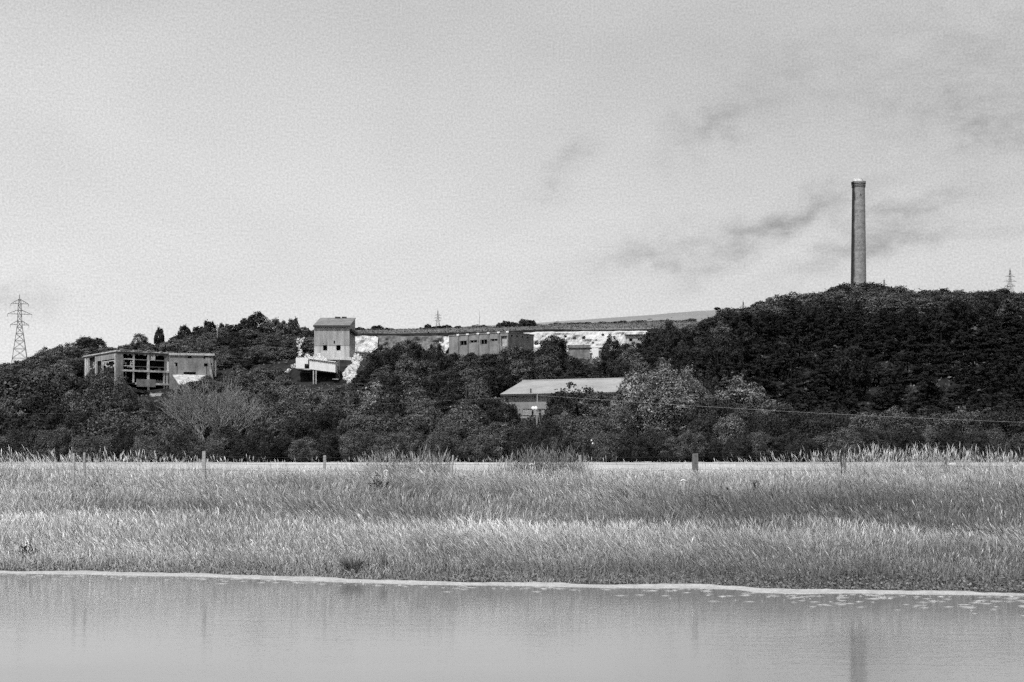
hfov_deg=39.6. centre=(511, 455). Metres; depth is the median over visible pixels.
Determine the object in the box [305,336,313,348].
hillside shrub
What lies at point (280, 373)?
hillside shrub
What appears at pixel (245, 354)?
hillside shrub
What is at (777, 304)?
hillside tree
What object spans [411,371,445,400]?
broadleaf tree
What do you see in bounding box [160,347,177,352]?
hillside shrub
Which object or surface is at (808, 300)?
hillside tree
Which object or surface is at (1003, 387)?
conifer
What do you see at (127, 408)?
bush
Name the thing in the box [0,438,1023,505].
tall grass
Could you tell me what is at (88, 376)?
hillside shrub
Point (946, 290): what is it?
hillside tree
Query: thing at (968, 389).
conifer
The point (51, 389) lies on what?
broadleaf tree
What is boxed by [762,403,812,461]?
bush
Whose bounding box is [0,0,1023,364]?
sky
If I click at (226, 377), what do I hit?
hillside shrub
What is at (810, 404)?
hillside tree
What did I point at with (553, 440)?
bush
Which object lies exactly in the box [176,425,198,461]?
bush
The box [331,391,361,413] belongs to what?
bush
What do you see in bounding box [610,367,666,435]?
broadleaf tree
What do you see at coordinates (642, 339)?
hillside tree
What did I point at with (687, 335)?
conifer
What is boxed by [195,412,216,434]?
hillside shrub
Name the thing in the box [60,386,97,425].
broadleaf tree
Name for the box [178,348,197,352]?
hillside shrub
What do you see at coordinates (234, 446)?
bush
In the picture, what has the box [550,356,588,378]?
broadleaf tree
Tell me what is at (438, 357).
broadleaf tree
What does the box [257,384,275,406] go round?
hillside shrub
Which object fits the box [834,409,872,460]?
broadleaf tree
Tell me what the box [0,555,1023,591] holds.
bank weeds
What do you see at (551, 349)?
broadleaf tree
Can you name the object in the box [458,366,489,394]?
broadleaf tree
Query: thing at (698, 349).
broadleaf tree
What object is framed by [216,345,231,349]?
hillside shrub
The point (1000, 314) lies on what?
hillside tree
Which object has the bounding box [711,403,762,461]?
bush
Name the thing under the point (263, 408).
overhead cable
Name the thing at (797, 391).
conifer
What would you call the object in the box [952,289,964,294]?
hillside tree
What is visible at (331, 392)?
hillside shrub
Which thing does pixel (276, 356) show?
hillside shrub
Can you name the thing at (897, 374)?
conifer
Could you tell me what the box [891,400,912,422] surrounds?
conifer
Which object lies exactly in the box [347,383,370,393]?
broadleaf tree
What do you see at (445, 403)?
broadleaf tree
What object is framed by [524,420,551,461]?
bush
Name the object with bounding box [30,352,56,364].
hillside shrub
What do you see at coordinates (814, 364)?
conifer
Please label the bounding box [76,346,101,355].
hillside shrub
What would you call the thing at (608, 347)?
broadleaf tree
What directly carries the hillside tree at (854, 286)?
on the hillside
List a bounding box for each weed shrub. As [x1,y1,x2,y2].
[16,542,39,559]
[82,482,107,491]
[368,475,400,491]
[602,489,634,503]
[706,487,731,515]
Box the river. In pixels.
[0,573,1023,681]
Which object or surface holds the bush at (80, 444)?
on the field
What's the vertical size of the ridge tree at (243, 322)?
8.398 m
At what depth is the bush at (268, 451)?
175.15 m
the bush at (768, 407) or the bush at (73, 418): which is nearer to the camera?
the bush at (73, 418)
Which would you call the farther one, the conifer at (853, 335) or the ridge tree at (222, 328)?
the ridge tree at (222, 328)
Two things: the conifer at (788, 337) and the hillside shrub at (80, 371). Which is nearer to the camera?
the conifer at (788, 337)
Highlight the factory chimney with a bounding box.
[851,178,865,287]
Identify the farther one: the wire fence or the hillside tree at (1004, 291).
the hillside tree at (1004, 291)
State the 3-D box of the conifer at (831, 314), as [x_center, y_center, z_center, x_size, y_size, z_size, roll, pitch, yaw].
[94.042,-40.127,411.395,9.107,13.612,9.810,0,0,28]
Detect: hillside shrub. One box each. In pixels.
[0,362,14,368]
[0,369,16,375]
[3,364,23,370]
[12,366,31,371]
[16,359,36,368]
[18,367,37,377]
[28,365,38,369]
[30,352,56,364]
[30,364,47,373]
[37,368,54,376]
[40,371,53,378]
[48,346,63,354]
[48,349,64,356]
[48,362,77,376]
[49,357,68,363]
[49,378,67,401]
[54,370,74,378]
[56,373,79,380]
[57,356,82,368]
[62,342,74,351]
[62,345,81,356]
[67,349,86,358]
[67,358,83,376]
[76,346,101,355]
[81,351,97,366]
[82,369,95,389]
[100,346,115,352]
[120,346,135,350]
[132,341,153,349]
[133,389,149,395]
[136,342,162,351]
[150,400,163,409]
[154,403,174,415]
[159,341,178,351]
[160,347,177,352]
[162,410,196,430]
[167,337,187,349]
[176,344,201,352]
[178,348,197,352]
[179,340,195,350]
[182,334,201,343]
[184,380,202,392]
[193,419,219,438]
[195,335,218,351]
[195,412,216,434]
[196,375,215,391]
[197,339,217,352]
[198,330,224,338]
[198,402,217,412]
[209,350,228,360]
[213,352,236,368]
[215,382,232,390]
[215,417,233,440]
[216,336,231,346]
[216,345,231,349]
[218,375,233,382]
[221,331,244,341]
[223,347,247,360]
[226,382,245,396]
[228,359,253,369]
[229,336,249,348]
[229,363,246,381]
[233,390,255,403]
[234,369,257,385]
[234,376,250,391]
[238,328,264,339]
[242,352,262,361]
[244,394,262,404]
[247,339,270,348]
[247,380,270,396]
[248,344,267,351]
[248,347,270,364]
[249,366,262,374]
[255,337,274,343]
[255,366,273,384]
[256,332,277,340]
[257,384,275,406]
[264,346,288,355]
[265,351,283,360]
[265,393,288,406]
[266,342,284,349]
[269,376,292,394]
[271,367,281,378]
[272,371,292,381]
[273,372,292,383]
[274,383,300,409]
[275,333,297,342]
[279,339,303,354]
[279,350,297,358]
[283,336,310,348]
[295,395,317,411]
[298,387,312,395]
[302,344,313,352]
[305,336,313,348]
[314,389,334,397]
[333,386,350,389]
[338,388,354,396]
[340,390,362,408]
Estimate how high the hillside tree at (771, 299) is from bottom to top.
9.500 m
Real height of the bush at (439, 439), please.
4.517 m
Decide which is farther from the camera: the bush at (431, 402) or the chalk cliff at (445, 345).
the chalk cliff at (445, 345)
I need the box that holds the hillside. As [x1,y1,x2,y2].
[24,320,1023,460]
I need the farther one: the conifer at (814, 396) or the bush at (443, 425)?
the conifer at (814, 396)
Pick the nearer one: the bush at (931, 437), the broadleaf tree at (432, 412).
the bush at (931, 437)
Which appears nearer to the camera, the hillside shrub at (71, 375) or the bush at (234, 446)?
the bush at (234, 446)
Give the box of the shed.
[624,334,643,349]
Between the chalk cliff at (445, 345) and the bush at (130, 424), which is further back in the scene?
the chalk cliff at (445, 345)
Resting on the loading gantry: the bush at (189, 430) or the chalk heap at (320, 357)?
the chalk heap at (320, 357)
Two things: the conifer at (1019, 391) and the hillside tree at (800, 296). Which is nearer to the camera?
the conifer at (1019, 391)
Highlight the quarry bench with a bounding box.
[376,336,442,352]
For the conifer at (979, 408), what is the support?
on the hillside
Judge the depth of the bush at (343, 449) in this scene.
176.68 m
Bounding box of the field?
[0,461,1023,476]
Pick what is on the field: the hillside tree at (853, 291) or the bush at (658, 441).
the bush at (658, 441)
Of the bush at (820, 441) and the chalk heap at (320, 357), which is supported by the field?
the bush at (820, 441)
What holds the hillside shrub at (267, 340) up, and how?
on the hillside
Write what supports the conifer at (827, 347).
on the hillside
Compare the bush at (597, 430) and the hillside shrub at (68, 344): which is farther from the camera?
the hillside shrub at (68, 344)
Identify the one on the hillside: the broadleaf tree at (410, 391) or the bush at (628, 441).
the broadleaf tree at (410, 391)
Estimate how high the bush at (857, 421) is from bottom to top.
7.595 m
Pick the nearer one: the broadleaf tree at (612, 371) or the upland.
the broadleaf tree at (612, 371)
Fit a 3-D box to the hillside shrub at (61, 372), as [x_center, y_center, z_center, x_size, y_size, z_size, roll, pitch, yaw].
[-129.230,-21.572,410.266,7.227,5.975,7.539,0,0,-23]
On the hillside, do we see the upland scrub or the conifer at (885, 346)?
the conifer at (885, 346)
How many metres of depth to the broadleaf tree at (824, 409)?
199.42 m
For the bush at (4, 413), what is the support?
on the field
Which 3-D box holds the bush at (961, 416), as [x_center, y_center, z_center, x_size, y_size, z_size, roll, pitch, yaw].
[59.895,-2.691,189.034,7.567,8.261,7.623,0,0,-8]
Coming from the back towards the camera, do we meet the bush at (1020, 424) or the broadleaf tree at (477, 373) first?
the broadleaf tree at (477, 373)
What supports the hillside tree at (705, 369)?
on the hillside
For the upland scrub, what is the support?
on the upland
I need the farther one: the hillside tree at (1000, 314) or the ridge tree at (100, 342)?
the ridge tree at (100, 342)
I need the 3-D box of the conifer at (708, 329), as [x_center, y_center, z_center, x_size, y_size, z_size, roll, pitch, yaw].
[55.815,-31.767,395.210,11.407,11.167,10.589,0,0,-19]
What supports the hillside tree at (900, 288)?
on the hillside
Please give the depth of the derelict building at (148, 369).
408.23 m
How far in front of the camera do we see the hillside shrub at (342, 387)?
378.75 m
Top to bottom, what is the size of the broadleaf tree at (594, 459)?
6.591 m
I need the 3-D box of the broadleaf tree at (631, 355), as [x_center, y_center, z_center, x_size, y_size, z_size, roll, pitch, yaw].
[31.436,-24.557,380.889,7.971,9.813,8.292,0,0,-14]
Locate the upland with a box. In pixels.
[358,322,696,333]
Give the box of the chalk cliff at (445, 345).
[439,336,448,352]
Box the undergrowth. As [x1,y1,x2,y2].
[76,314,1022,459]
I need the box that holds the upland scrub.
[302,321,699,332]
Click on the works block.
(483, 343)
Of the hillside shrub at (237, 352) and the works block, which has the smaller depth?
the hillside shrub at (237, 352)
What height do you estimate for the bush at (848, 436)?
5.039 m
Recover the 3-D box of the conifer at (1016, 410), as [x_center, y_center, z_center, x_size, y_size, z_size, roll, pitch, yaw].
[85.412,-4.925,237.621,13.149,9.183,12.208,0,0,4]
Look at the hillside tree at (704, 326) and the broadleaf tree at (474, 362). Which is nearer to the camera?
the broadleaf tree at (474, 362)
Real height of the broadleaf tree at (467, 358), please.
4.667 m
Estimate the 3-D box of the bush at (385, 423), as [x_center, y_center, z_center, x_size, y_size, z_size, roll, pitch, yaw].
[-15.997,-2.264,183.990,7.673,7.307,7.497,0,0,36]
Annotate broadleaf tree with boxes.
[0,370,62,406]
[0,383,9,406]
[0,394,31,460]
[16,389,54,431]
[35,372,88,420]
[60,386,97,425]
[76,366,143,424]
[88,408,126,455]
[120,405,152,434]
[229,396,270,434]
[266,396,305,436]
[312,407,338,459]
[344,403,365,430]
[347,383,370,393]
[349,374,369,386]
[362,342,400,381]
[366,390,405,459]
[367,362,395,392]
[376,372,403,395]
[384,386,403,416]
[387,339,422,373]
[393,351,422,388]
[395,373,423,396]
[399,403,443,458]
[403,387,427,406]
[407,349,431,374]
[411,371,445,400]
[414,359,441,394]
[422,353,460,379]
[427,343,443,374]
[434,378,464,409]
[435,397,456,415]
[438,364,469,398]
[446,352,462,361]
[446,400,489,459]
[451,358,474,377]
[456,399,480,414]
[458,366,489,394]
[460,378,491,409]
[463,352,480,362]
[464,357,495,374]
[478,397,501,425]
[479,353,500,376]
[482,365,513,396]
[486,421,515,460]
[496,345,524,376]
[496,349,533,375]
[506,359,538,386]
[518,348,550,377]
[532,353,563,379]
[534,340,566,375]
[537,334,569,371]
[543,391,576,419]
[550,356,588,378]
[553,420,576,438]
[559,370,590,378]
[577,366,600,375]
[587,371,606,377]
[590,420,618,461]
[597,358,618,373]
[600,333,621,361]
[604,357,632,377]
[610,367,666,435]
[615,346,642,372]
[616,342,630,359]
[624,341,641,359]
[627,357,712,460]
[629,357,654,374]
[634,347,660,367]
[639,343,649,352]
[652,317,680,359]
[652,336,674,369]
[653,347,668,375]
[654,395,692,455]
[670,343,693,375]
[671,331,687,363]
[677,390,720,461]
[683,329,713,358]
[687,339,717,377]
[697,374,720,401]
[708,319,731,349]
[709,331,744,382]
[715,370,727,400]
[715,372,773,414]
[726,400,756,423]
[761,403,790,431]
[808,405,834,460]
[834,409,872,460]
[879,404,905,457]
[900,405,942,446]
[939,407,959,429]
[973,407,992,430]
[1005,408,1023,460]
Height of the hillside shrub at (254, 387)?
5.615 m
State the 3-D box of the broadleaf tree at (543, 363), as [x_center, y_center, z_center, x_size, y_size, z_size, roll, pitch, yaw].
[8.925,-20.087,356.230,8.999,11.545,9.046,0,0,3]
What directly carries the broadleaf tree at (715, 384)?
on the hillside
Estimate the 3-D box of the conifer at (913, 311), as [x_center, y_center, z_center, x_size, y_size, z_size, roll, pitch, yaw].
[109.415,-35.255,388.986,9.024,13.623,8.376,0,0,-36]
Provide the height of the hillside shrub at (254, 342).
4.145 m
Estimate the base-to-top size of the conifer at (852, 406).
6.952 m
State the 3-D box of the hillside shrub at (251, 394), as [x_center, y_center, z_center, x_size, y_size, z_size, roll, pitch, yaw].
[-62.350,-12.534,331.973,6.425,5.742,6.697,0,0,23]
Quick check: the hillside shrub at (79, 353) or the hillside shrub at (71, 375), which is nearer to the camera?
the hillside shrub at (71, 375)
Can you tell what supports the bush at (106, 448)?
on the field
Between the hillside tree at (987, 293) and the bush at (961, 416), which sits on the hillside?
the hillside tree at (987, 293)
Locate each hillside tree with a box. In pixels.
[639,334,646,347]
[642,325,680,344]
[648,333,671,356]
[668,327,696,345]
[673,356,714,389]
[695,316,730,337]
[712,307,737,317]
[715,312,726,320]
[722,309,754,328]
[726,322,763,363]
[735,308,751,313]
[748,300,765,308]
[749,302,774,312]
[749,306,784,328]
[750,309,785,339]
[761,300,786,310]
[763,293,785,303]
[776,291,796,300]
[782,299,803,312]
[783,306,806,326]
[791,292,822,300]
[791,303,829,334]
[792,397,849,426]
[801,296,823,304]
[804,296,833,316]
[809,291,831,297]
[822,289,846,298]
[825,283,851,294]
[829,292,855,308]
[829,339,872,399]
[832,300,865,323]
[839,282,866,290]
[847,287,864,296]
[853,292,880,307]
[861,285,875,291]
[861,288,898,320]
[862,282,887,291]
[862,286,894,303]
[866,307,898,337]
[875,289,902,299]
[881,297,918,321]
[892,285,912,293]
[895,305,921,330]
[898,291,932,312]
[900,297,943,315]
[913,311,958,344]
[916,288,941,295]
[931,291,955,311]
[934,287,954,294]
[938,292,963,319]
[943,297,976,329]
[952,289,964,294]
[959,290,989,301]
[960,292,978,313]
[962,290,997,306]
[968,295,994,325]
[976,398,1023,414]
[984,286,1013,298]
[989,291,1014,308]
[989,305,1022,328]
[999,293,1023,318]
[1008,362,1023,399]
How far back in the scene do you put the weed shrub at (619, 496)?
50.90 m
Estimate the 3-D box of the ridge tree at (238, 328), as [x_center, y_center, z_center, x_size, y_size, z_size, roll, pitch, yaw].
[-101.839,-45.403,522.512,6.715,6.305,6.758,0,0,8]
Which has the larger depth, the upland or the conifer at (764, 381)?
the upland
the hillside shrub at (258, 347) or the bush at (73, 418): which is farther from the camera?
the hillside shrub at (258, 347)
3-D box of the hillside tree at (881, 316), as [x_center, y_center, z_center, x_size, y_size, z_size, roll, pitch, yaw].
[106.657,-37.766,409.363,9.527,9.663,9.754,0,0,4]
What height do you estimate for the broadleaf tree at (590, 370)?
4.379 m
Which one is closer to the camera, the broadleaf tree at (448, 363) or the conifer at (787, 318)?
the broadleaf tree at (448, 363)
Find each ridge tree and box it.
[34,347,49,355]
[73,335,98,350]
[87,337,106,348]
[129,333,147,344]
[154,326,164,345]
[167,334,180,341]
[177,324,191,338]
[192,326,202,335]
[201,319,216,336]
[216,323,229,332]
[228,324,242,331]
[239,316,256,330]
[246,311,271,332]
[261,317,278,333]
[275,320,289,336]
[288,317,299,336]
[299,326,310,336]
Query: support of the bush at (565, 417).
on the field
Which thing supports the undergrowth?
on the hillside
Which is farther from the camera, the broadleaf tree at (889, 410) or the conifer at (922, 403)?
the conifer at (922, 403)
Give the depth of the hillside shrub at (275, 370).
408.33 m
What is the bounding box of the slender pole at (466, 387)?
[465,363,468,407]
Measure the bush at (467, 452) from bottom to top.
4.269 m
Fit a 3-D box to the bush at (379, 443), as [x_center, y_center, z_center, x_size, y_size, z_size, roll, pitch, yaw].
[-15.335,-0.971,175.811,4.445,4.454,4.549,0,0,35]
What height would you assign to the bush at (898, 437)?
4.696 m
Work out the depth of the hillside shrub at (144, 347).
467.97 m
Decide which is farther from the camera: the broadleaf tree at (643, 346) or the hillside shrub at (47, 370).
the broadleaf tree at (643, 346)
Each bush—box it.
[0,404,21,436]
[0,413,58,446]
[0,435,19,461]
[2,427,43,461]
[27,429,64,461]
[42,401,89,461]
[44,423,77,461]
[68,434,104,461]
[72,415,125,445]
[89,434,121,461]
[109,418,161,445]
[111,427,144,461]
[120,398,156,420]
[129,434,170,461]
[136,410,177,461]
[154,426,189,461]
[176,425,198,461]
[178,433,204,461]
[199,432,230,461]
[213,423,247,461]
[224,437,254,461]
[241,425,277,461]
[245,417,286,448]
[247,393,280,418]
[252,404,271,422]
[272,434,296,461]
[274,415,316,461]
[278,395,308,418]
[288,436,321,461]
[301,387,334,415]
[302,402,349,461]
[310,427,341,461]
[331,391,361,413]
[332,430,364,461]
[335,410,376,461]
[346,429,375,461]
[350,378,392,416]
[363,411,411,461]
[370,429,406,461]
[390,409,436,461]
[394,425,423,461]
[396,383,433,417]
[417,396,443,419]
[422,430,455,461]
[425,412,464,461]
[440,436,465,461]
[442,403,481,460]
[450,419,491,461]
[458,432,498,461]
[467,432,508,461]
[484,396,522,431]
[485,432,507,461]
[497,421,535,461]
[504,425,540,461]
[523,415,535,424]
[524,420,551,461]
[525,415,563,443]
[539,437,560,461]
[542,380,601,427]
[549,434,581,461]
[551,407,583,461]
[563,415,615,458]
[570,429,593,461]
[577,391,612,429]
[589,431,623,461]
[593,401,636,461]
[618,431,650,461]
[636,426,669,461]
[656,435,692,461]
[675,427,708,461]
[680,391,739,461]
[695,431,723,461]
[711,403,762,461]
[720,435,751,461]
[739,412,786,461]
[746,430,773,461]
[756,399,793,420]
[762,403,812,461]
[767,433,800,461]
[780,432,819,461]
[783,408,831,461]
[812,430,842,461]
[814,410,856,461]
[827,426,864,461]
[845,410,891,461]
[857,426,890,461]
[876,428,911,461]
[880,408,917,461]
[896,427,926,461]
[911,410,954,447]
[914,425,951,461]
[933,428,970,461]
[939,405,987,456]
[960,428,993,461]
[963,407,1019,461]
[979,426,1012,461]
[1000,413,1023,436]
[1009,433,1023,461]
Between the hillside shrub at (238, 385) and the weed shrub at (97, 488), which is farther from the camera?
the hillside shrub at (238, 385)
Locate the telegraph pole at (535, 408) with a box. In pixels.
[532,394,539,427]
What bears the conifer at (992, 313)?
on the hillside
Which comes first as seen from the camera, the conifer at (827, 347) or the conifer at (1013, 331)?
the conifer at (827, 347)
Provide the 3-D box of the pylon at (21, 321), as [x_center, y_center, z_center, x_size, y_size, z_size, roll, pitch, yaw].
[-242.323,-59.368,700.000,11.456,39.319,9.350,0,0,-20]
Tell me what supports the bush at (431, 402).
on the hillside
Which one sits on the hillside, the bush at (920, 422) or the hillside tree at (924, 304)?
the hillside tree at (924, 304)
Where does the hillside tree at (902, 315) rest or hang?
on the hillside
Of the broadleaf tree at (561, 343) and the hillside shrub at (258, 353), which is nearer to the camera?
the broadleaf tree at (561, 343)
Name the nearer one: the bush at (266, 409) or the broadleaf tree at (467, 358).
the bush at (266, 409)
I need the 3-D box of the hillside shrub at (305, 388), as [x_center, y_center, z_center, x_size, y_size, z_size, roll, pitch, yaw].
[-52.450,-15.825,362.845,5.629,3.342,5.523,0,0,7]
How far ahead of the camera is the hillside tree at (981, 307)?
445.01 m
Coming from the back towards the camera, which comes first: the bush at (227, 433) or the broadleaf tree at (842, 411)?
the broadleaf tree at (842, 411)
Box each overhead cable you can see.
[48,396,528,413]
[539,395,1005,421]
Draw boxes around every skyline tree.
[371,325,383,329]
[501,320,511,326]
[519,318,533,325]
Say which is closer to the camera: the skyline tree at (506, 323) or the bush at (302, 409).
the bush at (302, 409)
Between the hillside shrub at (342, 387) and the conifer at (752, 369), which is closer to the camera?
the conifer at (752, 369)
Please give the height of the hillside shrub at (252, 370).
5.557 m
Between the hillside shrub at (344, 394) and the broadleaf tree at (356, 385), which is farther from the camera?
the broadleaf tree at (356, 385)
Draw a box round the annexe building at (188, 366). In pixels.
[169,353,215,389]
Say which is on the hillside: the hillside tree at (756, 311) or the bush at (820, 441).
the hillside tree at (756, 311)
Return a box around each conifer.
[676,329,704,348]
[679,352,707,388]
[707,321,724,356]
[714,363,743,404]
[721,359,746,387]
[726,309,755,345]
[739,346,784,393]
[747,364,777,399]
[754,339,790,372]
[756,322,785,353]
[767,341,807,378]
[775,296,805,333]
[775,353,810,408]
[778,385,797,407]
[780,321,808,347]
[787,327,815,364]
[796,344,828,386]
[801,304,833,349]
[802,354,847,398]
[804,383,838,418]
[807,316,840,367]
[823,293,849,335]
[828,309,852,344]
[829,335,855,383]
[837,317,880,355]
[837,367,870,412]
[843,316,881,349]
[844,399,868,415]
[846,292,868,335]
[854,399,877,421]
[866,351,887,385]
[867,324,899,359]
[868,398,900,418]
[869,355,913,408]
[869,373,916,415]
[872,316,912,347]
[888,314,926,360]
[888,345,934,381]
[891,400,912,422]
[896,301,923,348]
[904,373,946,412]
[907,363,951,405]
[911,399,938,417]
[912,321,952,362]
[920,323,960,375]
[925,301,938,331]
[928,399,960,426]
[944,371,980,409]
[946,364,980,397]
[946,398,973,413]
[948,321,987,360]
[949,346,998,381]
[954,315,981,347]
[964,358,1015,412]
[970,319,1006,359]
[971,399,992,413]
[973,304,1004,335]
[975,318,1013,352]
[977,345,1023,383]
[978,362,1013,401]
[989,291,1001,312]
[996,319,1023,351]
[997,296,1023,332]
[999,335,1023,367]
[1010,399,1023,414]
[1011,376,1023,404]
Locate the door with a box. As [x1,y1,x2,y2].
[502,337,506,345]
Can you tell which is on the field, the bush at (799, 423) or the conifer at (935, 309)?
the bush at (799, 423)
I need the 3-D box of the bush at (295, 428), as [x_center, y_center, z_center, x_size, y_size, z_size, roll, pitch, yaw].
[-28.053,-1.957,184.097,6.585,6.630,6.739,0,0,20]
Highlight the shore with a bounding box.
[0,570,1023,595]
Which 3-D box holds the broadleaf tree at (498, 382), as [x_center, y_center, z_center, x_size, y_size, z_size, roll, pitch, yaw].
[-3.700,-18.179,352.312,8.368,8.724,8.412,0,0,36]
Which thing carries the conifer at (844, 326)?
on the hillside
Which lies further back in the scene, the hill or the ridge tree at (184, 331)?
the hill
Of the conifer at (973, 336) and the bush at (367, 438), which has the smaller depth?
the bush at (367, 438)
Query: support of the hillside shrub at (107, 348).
on the hillside
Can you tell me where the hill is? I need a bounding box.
[465,310,717,326]
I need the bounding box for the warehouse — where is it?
[500,378,637,417]
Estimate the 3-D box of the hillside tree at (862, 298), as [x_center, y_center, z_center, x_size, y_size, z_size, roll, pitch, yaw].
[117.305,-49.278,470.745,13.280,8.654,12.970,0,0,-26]
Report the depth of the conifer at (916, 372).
338.48 m
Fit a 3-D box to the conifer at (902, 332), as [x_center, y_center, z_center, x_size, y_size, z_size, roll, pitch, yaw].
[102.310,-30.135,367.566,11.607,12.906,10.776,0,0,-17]
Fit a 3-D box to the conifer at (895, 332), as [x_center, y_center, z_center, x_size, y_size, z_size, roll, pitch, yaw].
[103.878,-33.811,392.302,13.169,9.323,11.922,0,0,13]
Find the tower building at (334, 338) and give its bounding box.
[313,317,357,359]
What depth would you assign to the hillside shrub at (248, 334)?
500.95 m
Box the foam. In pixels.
[2,574,1023,615]
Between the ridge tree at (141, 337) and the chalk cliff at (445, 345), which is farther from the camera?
the chalk cliff at (445, 345)
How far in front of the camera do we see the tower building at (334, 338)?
430.00 m
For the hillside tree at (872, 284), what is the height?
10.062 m
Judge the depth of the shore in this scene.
38.28 m
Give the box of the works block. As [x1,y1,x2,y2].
[448,331,534,356]
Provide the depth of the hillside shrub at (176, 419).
245.97 m
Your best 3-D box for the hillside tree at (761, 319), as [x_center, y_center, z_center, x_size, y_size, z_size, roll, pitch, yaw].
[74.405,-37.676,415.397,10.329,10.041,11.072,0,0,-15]
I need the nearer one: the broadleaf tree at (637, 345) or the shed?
the broadleaf tree at (637, 345)
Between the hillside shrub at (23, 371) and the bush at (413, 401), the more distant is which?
the hillside shrub at (23, 371)
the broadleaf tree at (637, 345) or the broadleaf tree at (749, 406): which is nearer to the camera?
the broadleaf tree at (749, 406)
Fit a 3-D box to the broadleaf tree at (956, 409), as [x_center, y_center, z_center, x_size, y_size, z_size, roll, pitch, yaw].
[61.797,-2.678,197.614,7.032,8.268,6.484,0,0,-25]
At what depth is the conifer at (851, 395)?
285.70 m
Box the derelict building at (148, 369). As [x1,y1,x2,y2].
[83,349,174,389]
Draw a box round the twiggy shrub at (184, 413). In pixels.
[151,372,287,461]
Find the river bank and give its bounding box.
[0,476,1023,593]
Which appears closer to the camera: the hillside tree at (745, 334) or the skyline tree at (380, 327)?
the hillside tree at (745, 334)
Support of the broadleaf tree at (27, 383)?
on the hillside
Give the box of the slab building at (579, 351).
[568,345,603,358]
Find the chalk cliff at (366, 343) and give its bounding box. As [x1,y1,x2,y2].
[355,336,377,352]
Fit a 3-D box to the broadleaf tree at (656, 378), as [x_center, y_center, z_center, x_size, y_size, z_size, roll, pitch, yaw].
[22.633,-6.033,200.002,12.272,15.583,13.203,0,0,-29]
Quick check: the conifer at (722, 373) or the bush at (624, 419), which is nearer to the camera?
the bush at (624, 419)
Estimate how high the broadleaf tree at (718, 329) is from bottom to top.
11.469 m
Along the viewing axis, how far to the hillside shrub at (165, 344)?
481.98 m
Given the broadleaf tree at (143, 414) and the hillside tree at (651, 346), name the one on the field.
the broadleaf tree at (143, 414)
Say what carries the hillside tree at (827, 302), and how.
on the hillside
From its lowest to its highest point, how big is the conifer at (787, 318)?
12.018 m
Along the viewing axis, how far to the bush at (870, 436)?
176.99 m
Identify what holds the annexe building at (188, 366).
on the hillside
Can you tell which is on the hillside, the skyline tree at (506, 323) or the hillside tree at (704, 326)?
the hillside tree at (704, 326)
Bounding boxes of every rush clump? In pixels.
[333,554,368,572]
[378,550,387,571]
[752,480,758,493]
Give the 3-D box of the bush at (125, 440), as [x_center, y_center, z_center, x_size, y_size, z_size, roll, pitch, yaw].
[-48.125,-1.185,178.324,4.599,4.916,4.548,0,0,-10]
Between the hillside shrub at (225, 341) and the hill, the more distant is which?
the hill
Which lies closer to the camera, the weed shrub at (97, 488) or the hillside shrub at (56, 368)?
the weed shrub at (97, 488)
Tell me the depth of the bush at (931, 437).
177.50 m
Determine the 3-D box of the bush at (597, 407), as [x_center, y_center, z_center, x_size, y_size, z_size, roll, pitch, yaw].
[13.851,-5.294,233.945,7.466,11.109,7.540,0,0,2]
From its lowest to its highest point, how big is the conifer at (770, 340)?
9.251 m
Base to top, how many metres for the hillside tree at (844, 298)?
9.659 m
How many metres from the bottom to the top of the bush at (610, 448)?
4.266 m
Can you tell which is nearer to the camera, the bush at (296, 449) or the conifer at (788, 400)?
the bush at (296, 449)
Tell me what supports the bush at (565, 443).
on the field
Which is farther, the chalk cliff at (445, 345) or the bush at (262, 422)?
the chalk cliff at (445, 345)
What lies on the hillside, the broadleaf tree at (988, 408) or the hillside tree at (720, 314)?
the hillside tree at (720, 314)
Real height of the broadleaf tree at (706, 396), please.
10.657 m
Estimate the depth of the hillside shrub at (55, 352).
500.00 m
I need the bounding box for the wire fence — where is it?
[0,451,1015,489]
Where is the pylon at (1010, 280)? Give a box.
[1005,271,1015,290]
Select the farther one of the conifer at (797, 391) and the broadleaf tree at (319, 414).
the conifer at (797, 391)
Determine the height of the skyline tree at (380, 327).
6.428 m
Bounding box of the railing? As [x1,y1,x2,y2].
[523,409,544,421]
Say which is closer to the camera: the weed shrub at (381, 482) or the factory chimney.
the weed shrub at (381, 482)
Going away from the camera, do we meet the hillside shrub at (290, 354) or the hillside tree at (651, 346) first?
the hillside tree at (651, 346)
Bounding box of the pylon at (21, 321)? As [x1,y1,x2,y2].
[7,294,31,362]
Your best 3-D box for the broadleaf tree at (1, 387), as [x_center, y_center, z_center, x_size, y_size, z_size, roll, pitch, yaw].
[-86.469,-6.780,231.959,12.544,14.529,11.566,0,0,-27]
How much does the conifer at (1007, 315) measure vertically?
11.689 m
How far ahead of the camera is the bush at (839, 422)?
187.47 m
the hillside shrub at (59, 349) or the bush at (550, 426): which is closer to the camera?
the bush at (550, 426)
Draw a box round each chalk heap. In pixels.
[296,337,304,357]
[304,353,326,359]
[342,353,362,382]
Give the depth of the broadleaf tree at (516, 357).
385.87 m
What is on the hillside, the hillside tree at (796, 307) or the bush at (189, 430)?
the hillside tree at (796, 307)
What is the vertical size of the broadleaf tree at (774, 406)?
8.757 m
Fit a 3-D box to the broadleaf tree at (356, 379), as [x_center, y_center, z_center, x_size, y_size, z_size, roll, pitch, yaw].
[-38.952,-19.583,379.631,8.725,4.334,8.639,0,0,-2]
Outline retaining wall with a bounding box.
[150,393,161,396]
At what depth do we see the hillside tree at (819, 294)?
509.97 m
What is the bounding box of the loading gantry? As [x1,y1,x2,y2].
[296,357,339,383]

